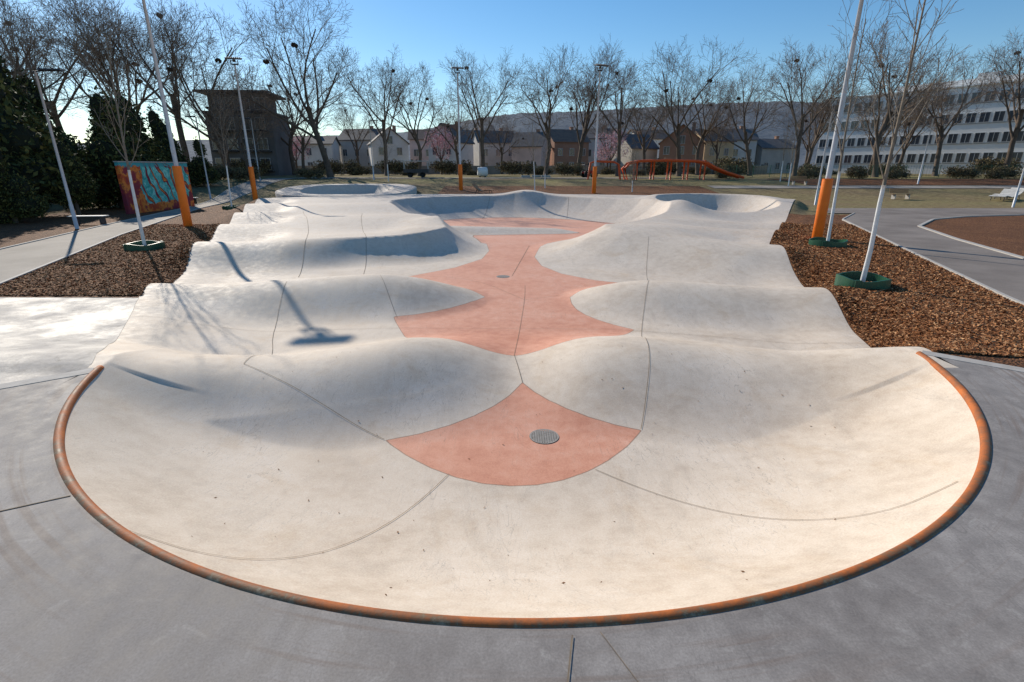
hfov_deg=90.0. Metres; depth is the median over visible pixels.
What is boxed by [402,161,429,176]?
canopy trailer
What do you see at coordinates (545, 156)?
young tree
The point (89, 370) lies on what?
kerb strip
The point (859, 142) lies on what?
window
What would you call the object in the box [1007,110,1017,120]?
window
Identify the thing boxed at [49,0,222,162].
bare tree
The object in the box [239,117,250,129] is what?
window
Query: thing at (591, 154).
house
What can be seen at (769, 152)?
house
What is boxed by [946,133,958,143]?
window
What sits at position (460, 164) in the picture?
floodlight mast
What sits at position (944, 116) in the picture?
window
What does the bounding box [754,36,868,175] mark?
bare tree
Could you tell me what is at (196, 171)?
evergreen tree
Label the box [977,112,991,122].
window
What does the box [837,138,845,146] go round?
window
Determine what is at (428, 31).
sky
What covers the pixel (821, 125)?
bare tree
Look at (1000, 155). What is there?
window
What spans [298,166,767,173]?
garden wall
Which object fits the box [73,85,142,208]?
evergreen tree
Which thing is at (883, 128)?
bare tree
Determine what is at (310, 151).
window
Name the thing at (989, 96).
window
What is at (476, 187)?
lounger
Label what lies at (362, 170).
shrub
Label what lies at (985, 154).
window
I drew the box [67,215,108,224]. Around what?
park bench
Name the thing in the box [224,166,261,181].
shrub
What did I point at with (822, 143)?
window
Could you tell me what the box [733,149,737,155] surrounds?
window
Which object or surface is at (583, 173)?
garden tractor
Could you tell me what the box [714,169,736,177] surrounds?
shrub
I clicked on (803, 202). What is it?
ground
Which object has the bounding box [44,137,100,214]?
evergreen tree
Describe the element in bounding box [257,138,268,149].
window
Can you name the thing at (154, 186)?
graffiti wall
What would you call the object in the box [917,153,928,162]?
window
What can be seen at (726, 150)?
window
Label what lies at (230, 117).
window
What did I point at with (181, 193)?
floodlight mast
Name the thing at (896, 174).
shrub
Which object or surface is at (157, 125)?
evergreen tree
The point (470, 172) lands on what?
shrub
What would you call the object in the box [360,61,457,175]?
bare tree
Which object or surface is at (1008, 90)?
window
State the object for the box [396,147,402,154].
window
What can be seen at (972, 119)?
window
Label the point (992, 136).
window
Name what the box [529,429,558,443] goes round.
drain grate
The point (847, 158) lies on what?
window
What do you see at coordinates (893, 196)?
park bench
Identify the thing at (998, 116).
window
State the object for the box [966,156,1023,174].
shrub
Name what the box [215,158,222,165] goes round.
window
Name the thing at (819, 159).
window
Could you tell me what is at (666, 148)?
window
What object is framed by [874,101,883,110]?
window
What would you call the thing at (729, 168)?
shrub
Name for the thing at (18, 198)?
evergreen tree
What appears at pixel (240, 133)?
bare tree
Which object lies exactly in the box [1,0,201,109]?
bare tree
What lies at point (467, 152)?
house
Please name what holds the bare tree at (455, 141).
on the ground
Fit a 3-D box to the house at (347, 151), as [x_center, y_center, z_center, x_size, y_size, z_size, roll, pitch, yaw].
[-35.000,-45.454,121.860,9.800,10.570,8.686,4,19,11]
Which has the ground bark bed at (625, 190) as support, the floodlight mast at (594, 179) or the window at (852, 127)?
the floodlight mast at (594, 179)
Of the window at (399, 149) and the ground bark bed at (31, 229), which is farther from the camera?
the window at (399, 149)
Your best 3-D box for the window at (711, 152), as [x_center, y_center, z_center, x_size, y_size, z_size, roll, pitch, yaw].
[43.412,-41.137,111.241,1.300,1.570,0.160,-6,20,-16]
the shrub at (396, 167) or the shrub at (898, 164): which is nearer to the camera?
the shrub at (898, 164)
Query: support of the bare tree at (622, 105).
on the ground
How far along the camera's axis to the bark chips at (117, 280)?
15.86 m
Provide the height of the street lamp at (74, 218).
7.395 m
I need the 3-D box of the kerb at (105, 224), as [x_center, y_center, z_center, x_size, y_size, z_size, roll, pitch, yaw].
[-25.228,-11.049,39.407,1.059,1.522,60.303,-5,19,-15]
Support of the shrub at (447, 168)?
on the ground
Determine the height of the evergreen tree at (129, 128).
9.152 m
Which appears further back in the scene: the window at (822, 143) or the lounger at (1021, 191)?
the window at (822, 143)
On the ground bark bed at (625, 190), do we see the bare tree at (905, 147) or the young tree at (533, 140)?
the young tree at (533, 140)
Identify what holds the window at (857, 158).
in the office building
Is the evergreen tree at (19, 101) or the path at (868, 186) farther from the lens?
the path at (868, 186)
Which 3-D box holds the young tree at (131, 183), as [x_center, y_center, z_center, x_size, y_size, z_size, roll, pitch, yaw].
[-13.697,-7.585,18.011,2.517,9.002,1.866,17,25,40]
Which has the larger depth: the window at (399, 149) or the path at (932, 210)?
the window at (399, 149)
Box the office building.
[815,71,1023,174]
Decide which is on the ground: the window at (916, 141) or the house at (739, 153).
the house at (739, 153)
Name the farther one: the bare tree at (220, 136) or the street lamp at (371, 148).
the bare tree at (220, 136)
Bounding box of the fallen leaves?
[203,371,881,595]
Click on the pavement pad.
(40, 337)
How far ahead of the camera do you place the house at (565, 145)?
114.71 m
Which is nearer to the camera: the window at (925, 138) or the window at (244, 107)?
the window at (244, 107)
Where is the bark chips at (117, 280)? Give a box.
[0,223,221,295]
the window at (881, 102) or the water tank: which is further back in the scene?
the window at (881, 102)
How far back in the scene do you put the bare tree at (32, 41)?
76.42 m
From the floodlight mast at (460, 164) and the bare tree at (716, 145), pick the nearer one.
the floodlight mast at (460, 164)
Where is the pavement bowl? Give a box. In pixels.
[275,184,416,197]
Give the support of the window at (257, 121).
in the apartment block
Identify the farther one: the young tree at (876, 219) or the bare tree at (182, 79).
the bare tree at (182, 79)
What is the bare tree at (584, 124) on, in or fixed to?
on the ground
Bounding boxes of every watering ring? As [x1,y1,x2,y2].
[123,240,165,250]
[222,205,239,209]
[808,237,847,247]
[834,271,891,289]
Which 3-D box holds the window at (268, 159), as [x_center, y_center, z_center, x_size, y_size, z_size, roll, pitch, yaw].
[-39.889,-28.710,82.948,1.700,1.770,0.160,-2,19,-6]
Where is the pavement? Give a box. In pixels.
[0,190,1023,681]
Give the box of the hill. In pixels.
[77,101,820,167]
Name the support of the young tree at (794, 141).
on the ground
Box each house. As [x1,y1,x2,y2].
[293,136,340,165]
[337,126,381,165]
[367,125,409,165]
[407,128,435,165]
[426,123,474,165]
[471,128,513,165]
[509,129,551,165]
[544,127,590,165]
[582,126,612,165]
[609,131,658,165]
[627,127,667,158]
[658,122,705,165]
[695,128,736,165]
[719,126,759,165]
[754,136,795,172]
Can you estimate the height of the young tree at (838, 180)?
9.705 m
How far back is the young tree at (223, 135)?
36.23 m
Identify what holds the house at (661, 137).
on the ground
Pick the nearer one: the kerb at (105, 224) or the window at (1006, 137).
the kerb at (105, 224)
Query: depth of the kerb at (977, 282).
15.05 m
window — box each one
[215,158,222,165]
[224,117,235,129]
[227,138,238,149]
[230,158,240,163]
[238,97,249,109]
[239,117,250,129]
[243,138,253,149]
[254,97,264,109]
[254,118,265,129]
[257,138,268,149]
[260,158,271,169]
[306,148,311,154]
[342,149,347,155]
[378,147,383,154]
[387,136,392,143]
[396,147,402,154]
[413,149,418,155]
[557,148,562,155]
[569,148,573,155]
[663,146,669,154]
[680,136,684,143]
[709,148,714,155]
[723,148,728,155]
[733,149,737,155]
[815,155,822,163]
[818,139,825,147]
[824,155,829,163]
[834,155,840,162]
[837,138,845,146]
[840,121,848,129]
[843,155,851,162]
[846,138,855,146]
[849,121,858,129]
[853,155,861,162]
[856,137,865,145]
[860,120,868,128]
[863,154,872,162]
[866,137,874,145]
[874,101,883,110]
[884,154,893,162]
[888,136,897,144]
[895,154,904,162]
[906,154,916,162]
[910,135,920,144]
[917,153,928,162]
[922,135,932,143]
[929,153,935,162]
[939,115,949,124]
[941,153,953,162]
[944,94,955,104]
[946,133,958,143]
[952,113,963,123]
[954,153,966,162]
[957,93,968,103]
[959,133,971,142]
[965,112,977,122]
[967,152,980,162]
[971,92,982,102]
[972,132,985,142]
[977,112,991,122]
[982,152,994,159]
[984,91,996,101]
[987,132,999,141]
[992,111,1005,121]
[996,152,1006,161]
[997,89,1011,100]
[1001,131,1010,141]
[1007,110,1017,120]
[1012,152,1023,161]
[1014,88,1023,98]
[1016,131,1023,141]
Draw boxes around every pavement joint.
[0,495,70,511]
[129,198,956,681]
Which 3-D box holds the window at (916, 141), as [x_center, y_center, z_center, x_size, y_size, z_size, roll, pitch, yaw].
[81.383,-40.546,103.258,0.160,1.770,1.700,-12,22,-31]
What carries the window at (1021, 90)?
in the office building
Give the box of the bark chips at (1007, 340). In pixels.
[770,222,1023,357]
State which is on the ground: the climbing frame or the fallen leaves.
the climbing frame
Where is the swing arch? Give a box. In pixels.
[587,160,620,179]
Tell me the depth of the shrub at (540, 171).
90.91 m
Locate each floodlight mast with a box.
[142,0,192,225]
[224,56,257,199]
[451,67,463,189]
[592,64,607,193]
[811,0,863,237]
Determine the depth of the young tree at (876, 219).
11.76 m
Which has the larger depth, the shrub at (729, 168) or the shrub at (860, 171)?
the shrub at (729, 168)
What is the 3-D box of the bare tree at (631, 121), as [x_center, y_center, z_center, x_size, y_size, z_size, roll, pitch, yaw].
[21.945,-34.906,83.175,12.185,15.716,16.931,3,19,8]
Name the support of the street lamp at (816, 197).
on the ground
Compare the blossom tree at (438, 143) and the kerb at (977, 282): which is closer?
the kerb at (977, 282)
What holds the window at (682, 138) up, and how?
in the house at (667, 149)
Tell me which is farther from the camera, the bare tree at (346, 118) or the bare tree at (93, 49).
the bare tree at (346, 118)
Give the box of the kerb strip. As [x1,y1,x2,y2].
[0,350,1023,388]
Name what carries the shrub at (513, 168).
on the ground
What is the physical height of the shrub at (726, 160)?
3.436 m
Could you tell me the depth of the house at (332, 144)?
111.45 m
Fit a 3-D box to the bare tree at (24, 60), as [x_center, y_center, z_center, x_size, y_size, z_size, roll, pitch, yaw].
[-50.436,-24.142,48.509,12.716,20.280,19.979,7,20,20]
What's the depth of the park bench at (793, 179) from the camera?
58.90 m
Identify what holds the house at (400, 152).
on the ground
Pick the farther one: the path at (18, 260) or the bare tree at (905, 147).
the bare tree at (905, 147)
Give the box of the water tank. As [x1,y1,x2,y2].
[477,167,487,176]
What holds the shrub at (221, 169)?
on the ground
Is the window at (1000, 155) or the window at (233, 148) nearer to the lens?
the window at (233, 148)
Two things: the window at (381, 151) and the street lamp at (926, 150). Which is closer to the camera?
the street lamp at (926, 150)
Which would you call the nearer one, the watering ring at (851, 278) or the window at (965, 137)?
the watering ring at (851, 278)
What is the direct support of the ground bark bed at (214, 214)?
on the ground
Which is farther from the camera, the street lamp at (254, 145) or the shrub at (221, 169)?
the shrub at (221, 169)
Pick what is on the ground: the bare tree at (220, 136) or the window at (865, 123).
the bare tree at (220, 136)
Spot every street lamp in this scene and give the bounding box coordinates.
[32,68,78,228]
[184,116,211,198]
[244,118,260,180]
[369,120,377,179]
[814,110,844,204]
[917,117,942,183]
[1012,168,1023,206]
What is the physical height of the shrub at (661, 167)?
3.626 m
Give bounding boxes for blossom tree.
[292,132,310,170]
[422,125,457,173]
[593,130,628,170]
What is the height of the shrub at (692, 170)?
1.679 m
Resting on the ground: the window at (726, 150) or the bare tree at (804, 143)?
the bare tree at (804, 143)
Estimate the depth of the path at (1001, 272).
18.74 m
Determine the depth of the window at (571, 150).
114.64 m
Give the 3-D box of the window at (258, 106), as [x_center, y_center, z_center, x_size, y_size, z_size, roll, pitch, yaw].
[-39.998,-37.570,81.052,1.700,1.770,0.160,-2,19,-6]
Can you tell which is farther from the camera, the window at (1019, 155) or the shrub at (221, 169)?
the window at (1019, 155)
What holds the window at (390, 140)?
in the house at (400, 152)
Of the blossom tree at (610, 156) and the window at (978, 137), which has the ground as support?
the blossom tree at (610, 156)
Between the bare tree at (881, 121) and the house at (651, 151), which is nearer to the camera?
the bare tree at (881, 121)
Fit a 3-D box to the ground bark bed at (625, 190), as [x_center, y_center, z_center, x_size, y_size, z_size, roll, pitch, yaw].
[6.750,-15.760,53.681,28.500,0.686,8.200,0,19,0]
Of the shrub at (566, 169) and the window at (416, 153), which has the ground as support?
the shrub at (566, 169)
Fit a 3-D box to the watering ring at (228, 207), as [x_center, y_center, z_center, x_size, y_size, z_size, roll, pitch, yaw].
[-20.603,-9.814,37.658,1.297,0.320,1.202,0,19,0]
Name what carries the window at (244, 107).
in the apartment block
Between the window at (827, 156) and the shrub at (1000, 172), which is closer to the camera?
the shrub at (1000, 172)
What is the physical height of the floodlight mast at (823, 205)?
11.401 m
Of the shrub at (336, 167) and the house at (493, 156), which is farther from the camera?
the house at (493, 156)
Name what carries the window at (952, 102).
in the office building
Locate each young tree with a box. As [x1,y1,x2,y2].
[57,0,153,245]
[195,85,235,206]
[378,121,394,180]
[523,107,541,189]
[541,129,552,187]
[627,146,639,191]
[780,106,796,180]
[784,114,804,185]
[812,0,907,240]
[857,0,969,281]
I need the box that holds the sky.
[0,0,1023,142]
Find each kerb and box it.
[0,179,258,249]
[0,186,265,284]
[842,213,1023,304]
[917,214,1023,258]
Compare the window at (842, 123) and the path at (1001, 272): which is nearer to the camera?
the path at (1001, 272)
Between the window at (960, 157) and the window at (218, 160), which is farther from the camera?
the window at (960, 157)
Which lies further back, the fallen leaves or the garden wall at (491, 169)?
the garden wall at (491, 169)
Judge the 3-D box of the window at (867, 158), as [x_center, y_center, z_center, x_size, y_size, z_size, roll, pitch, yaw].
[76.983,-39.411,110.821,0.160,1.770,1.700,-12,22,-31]
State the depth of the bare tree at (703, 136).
82.50 m
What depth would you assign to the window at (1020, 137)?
90.61 m
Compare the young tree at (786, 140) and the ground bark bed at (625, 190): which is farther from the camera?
the young tree at (786, 140)
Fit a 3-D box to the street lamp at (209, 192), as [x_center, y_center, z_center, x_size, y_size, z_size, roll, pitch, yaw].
[-28.871,-16.755,47.238,1.220,7.395,0.300,5,19,13]
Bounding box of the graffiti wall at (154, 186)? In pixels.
[113,161,194,213]
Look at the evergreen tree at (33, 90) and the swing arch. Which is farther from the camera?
the swing arch
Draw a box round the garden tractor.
[580,165,597,176]
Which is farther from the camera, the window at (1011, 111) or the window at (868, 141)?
the window at (868, 141)
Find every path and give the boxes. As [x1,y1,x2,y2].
[0,178,294,281]
[709,186,1023,187]
[827,208,1023,212]
[845,213,1023,301]
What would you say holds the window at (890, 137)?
in the office building
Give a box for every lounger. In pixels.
[472,183,493,193]
[989,189,1020,200]
[992,188,1023,198]
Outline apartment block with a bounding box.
[194,89,291,175]
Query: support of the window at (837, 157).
in the office building
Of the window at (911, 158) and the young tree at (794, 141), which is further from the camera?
the window at (911, 158)
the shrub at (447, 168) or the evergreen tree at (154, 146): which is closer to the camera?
the evergreen tree at (154, 146)
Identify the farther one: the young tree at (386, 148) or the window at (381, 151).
the window at (381, 151)
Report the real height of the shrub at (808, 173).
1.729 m
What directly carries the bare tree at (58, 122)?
on the ground
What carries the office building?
on the ground
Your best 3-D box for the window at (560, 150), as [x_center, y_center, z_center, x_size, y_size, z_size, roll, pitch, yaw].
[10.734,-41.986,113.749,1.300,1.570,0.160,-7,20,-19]
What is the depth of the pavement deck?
6.26 m
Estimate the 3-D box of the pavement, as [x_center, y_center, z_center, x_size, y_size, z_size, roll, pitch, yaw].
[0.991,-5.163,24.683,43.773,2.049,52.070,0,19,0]
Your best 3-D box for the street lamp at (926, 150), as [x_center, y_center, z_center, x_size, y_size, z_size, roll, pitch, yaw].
[47.475,-21.476,58.288,1.220,7.395,0.300,-4,19,-11]
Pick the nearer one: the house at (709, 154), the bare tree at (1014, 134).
the bare tree at (1014, 134)
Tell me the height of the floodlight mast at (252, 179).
11.401 m
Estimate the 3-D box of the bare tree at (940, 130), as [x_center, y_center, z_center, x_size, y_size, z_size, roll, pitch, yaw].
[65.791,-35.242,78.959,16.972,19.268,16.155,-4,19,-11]
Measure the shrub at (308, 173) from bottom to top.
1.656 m
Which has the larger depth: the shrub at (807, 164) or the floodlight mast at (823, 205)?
the shrub at (807, 164)
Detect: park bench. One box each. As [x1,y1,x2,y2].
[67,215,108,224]
[790,176,808,184]
[889,188,909,198]
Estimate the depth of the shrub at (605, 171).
93.58 m
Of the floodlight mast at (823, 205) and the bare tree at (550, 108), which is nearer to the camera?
the floodlight mast at (823, 205)
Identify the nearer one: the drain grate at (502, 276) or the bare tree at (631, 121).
the drain grate at (502, 276)
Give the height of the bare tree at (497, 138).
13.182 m
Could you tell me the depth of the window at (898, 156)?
106.23 m
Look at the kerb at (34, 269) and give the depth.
19.70 m
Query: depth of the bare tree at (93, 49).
68.38 m
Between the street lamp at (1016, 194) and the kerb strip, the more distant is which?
the street lamp at (1016, 194)
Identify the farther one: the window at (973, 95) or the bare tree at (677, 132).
the window at (973, 95)
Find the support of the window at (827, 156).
in the office building
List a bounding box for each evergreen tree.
[0,55,75,200]
[0,73,75,215]
[0,147,51,223]
[16,69,86,154]
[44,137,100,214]
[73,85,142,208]
[82,90,165,161]
[115,89,169,161]
[143,105,188,161]
[187,136,220,186]
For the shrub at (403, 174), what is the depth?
82.52 m
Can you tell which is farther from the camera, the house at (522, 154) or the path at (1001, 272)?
the house at (522, 154)
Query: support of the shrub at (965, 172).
on the ground
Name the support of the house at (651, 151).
on the ground
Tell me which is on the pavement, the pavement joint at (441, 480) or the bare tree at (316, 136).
the pavement joint at (441, 480)
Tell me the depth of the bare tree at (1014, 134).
75.45 m
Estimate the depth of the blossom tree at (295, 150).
92.08 m
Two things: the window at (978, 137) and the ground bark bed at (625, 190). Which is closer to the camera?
the ground bark bed at (625, 190)
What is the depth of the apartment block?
82.01 m
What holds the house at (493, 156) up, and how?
on the ground
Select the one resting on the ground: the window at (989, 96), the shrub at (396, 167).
the shrub at (396, 167)
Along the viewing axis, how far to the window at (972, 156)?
96.41 m
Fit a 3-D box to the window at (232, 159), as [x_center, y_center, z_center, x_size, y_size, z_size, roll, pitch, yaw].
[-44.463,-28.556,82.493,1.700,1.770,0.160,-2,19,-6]
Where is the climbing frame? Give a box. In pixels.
[621,159,744,179]
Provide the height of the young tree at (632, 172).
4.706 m
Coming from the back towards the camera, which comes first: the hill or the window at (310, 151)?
the hill
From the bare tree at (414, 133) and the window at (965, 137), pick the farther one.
the window at (965, 137)
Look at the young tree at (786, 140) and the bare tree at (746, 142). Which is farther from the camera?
the bare tree at (746, 142)
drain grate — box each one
[496,275,509,277]
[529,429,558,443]
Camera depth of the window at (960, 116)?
97.11 m
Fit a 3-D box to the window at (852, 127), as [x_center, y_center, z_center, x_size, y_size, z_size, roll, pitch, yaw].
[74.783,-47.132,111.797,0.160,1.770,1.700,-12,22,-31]
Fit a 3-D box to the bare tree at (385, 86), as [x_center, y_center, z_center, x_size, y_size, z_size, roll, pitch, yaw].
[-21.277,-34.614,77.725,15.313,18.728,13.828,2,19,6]
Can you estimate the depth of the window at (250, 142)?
81.74 m
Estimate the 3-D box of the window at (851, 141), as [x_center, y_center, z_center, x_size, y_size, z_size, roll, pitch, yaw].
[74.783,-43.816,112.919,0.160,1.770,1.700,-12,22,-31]
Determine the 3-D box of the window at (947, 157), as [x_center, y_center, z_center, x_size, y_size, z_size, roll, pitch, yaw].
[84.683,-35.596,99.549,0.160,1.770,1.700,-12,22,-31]
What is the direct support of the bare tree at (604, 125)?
on the ground
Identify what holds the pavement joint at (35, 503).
on the pavement
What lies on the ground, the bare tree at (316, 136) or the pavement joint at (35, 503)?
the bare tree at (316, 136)
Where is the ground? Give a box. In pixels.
[18,171,1023,343]
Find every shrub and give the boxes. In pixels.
[211,163,239,179]
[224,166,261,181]
[231,158,273,174]
[293,167,326,178]
[311,158,360,174]
[349,165,372,174]
[376,158,418,174]
[400,168,416,175]
[429,159,472,174]
[465,170,476,174]
[494,159,537,174]
[532,166,553,174]
[550,162,585,175]
[600,167,615,174]
[629,169,646,174]
[645,157,682,174]
[685,166,710,174]
[713,156,756,173]
[713,162,745,174]
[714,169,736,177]
[797,163,824,174]
[797,168,822,178]
[844,165,871,178]
[866,162,905,174]
[887,168,911,178]
[941,165,984,178]
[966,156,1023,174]
[983,165,1022,178]
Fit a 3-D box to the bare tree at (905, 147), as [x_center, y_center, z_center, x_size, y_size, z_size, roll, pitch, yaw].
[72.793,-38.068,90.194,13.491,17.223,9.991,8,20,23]
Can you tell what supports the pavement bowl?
on the ground
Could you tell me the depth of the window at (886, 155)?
107.89 m
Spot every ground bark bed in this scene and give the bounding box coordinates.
[0,200,255,297]
[0,208,178,247]
[438,186,719,194]
[775,179,1023,184]
[924,215,1023,255]
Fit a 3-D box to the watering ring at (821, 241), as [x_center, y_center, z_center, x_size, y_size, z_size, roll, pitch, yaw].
[12.346,-3.837,20.037,1.274,0.320,1.220,0,19,0]
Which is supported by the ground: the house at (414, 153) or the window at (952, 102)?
the house at (414, 153)
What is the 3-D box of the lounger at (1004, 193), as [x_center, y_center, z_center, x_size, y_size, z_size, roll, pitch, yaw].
[44.607,-13.246,46.405,2.024,1.010,1.300,-7,20,-19]
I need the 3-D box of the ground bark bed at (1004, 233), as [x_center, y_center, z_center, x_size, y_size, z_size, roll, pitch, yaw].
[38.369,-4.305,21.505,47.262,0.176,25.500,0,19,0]
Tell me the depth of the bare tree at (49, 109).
59.29 m
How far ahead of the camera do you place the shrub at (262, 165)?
81.68 m
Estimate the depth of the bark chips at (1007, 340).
11.81 m
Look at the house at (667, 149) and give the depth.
103.17 m
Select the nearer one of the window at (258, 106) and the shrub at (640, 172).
the window at (258, 106)
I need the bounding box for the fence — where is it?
[720,165,1023,176]
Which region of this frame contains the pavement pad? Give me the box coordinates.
[0,297,137,383]
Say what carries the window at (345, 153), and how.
in the house at (347, 151)
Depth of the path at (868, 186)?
57.06 m
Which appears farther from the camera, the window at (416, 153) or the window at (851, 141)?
the window at (416, 153)
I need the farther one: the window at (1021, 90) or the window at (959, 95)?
the window at (959, 95)
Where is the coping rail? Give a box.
[53,351,991,627]
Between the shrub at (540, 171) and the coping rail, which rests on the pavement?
the coping rail
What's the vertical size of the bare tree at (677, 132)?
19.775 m
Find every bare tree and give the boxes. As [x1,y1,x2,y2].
[0,0,72,95]
[0,0,144,130]
[0,2,107,110]
[0,15,92,122]
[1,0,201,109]
[22,0,155,111]
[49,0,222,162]
[99,0,275,177]
[156,68,275,165]
[181,88,289,177]
[195,0,364,176]
[212,48,345,174]
[249,78,346,168]
[316,44,420,175]
[326,101,380,163]
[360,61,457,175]
[407,86,508,174]
[439,43,537,166]
[478,110,527,173]
[503,43,587,174]
[557,32,649,174]
[567,51,654,175]
[578,106,629,167]
[609,72,691,174]
[625,34,758,175]
[655,65,762,174]
[689,61,788,175]
[693,105,738,173]
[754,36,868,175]
[770,98,840,164]
[793,61,881,165]
[827,18,970,176]
[842,77,938,174]
[876,34,1022,175]
[887,73,977,164]
[971,27,1023,168]
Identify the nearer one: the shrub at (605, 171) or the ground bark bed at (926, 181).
the ground bark bed at (926, 181)
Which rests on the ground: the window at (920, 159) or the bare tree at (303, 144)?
the bare tree at (303, 144)
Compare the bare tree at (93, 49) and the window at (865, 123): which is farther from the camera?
the window at (865, 123)
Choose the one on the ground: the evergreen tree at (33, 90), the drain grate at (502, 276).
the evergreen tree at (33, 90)
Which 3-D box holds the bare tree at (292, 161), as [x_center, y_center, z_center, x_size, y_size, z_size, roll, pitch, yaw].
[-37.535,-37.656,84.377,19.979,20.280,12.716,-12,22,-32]
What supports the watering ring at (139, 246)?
on the ground bark bed at (214, 214)
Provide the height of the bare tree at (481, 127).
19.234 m
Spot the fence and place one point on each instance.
(770, 170)
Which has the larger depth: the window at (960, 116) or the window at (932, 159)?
the window at (932, 159)
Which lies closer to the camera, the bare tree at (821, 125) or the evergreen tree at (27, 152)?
the evergreen tree at (27, 152)

